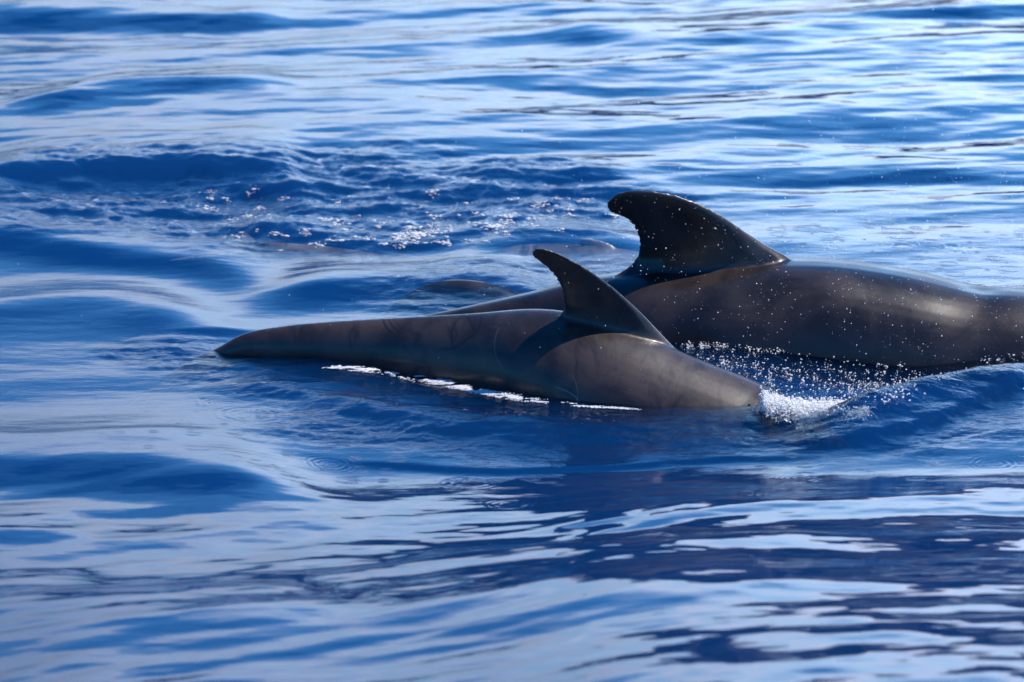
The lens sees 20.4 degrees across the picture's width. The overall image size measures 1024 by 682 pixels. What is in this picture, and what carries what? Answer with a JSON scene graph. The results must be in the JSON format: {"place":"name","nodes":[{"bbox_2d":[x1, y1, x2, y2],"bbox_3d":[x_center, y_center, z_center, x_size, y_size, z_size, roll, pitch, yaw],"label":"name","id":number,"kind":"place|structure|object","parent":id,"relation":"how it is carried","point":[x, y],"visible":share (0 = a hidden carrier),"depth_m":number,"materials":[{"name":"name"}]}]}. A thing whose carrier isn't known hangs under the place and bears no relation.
{"place":"outdoors","nodes":[
{"label":"outdoors","id":0,"kind":"place"},
{"bbox_2d":[0,0,1023,681],"bbox_3d":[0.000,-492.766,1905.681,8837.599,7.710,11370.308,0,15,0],"label":"sea","id":1,"kind":"structure","parent":0,"point":[230,524],"depth_m":40.12,"materials":[{"name":"liquid"}]},
{"bbox_2d":[169,231,638,309],"bbox_3d":[0.066,-0.203,17.623,4.295,0.951,0.910,2,15,8],"label":"pilot whale","id":2,"kind":"object","parent":1,"relation":"on","point":[388,288],"visible":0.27,"depth_m":17.45},
{"bbox_2d":[201,187,618,250],"bbox_3d":[-0.664,-0.803,18.051,2.742,0.090,1.793,0,15,0],"label":"foam","id":3,"kind":"object","parent":1,"relation":"on","point":[407,233],"visible":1,"depth_m":17.61,"materials":[{"name":"white"}]},
{"bbox_2d":[375,280,521,318],"bbox_3d":[-0.203,0.018,16.287,2.043,0.760,0.410,3,15,10],"label":"pilot whale","id":4,"kind":"object","parent":1,"relation":"on","point":[472,292],"visible":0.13,"depth_m":16.16},
{"bbox_2d":[322,365,640,409],"bbox_3d":[-0.138,0.230,14.107,1.746,0.064,0.333,9,17,31],"label":"foam","id":5,"kind":"object","parent":1,"relation":"on","point":[465,387],"visible":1,"depth_m":14.09,"materials":[{"name":"white"}]},
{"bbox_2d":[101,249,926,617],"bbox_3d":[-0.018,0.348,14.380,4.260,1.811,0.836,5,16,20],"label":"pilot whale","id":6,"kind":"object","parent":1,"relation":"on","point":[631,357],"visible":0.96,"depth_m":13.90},
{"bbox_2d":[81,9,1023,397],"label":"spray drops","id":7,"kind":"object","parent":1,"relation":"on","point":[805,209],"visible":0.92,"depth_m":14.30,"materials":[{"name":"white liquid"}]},
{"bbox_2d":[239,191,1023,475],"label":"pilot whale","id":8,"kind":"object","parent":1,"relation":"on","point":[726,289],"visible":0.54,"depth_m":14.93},
{"bbox_2d":[758,385,880,429],"bbox_3d":[1.470,0.322,13.630,0.579,0.182,0.415,0,15,0],"label":"splash","id":9,"kind":"object","parent":1,"relation":"on","point":[782,407],"visible":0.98,"depth_m":13.58,"materials":[{"name":"white liquid"}]},
{"bbox_2d":[682,341,1022,415],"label":"froth","id":10,"kind":"object","parent":1,"relation":"on","point":[803,380],"visible":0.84,"depth_m":14.56,"materials":[{"name":"white liquid"}]}
]}

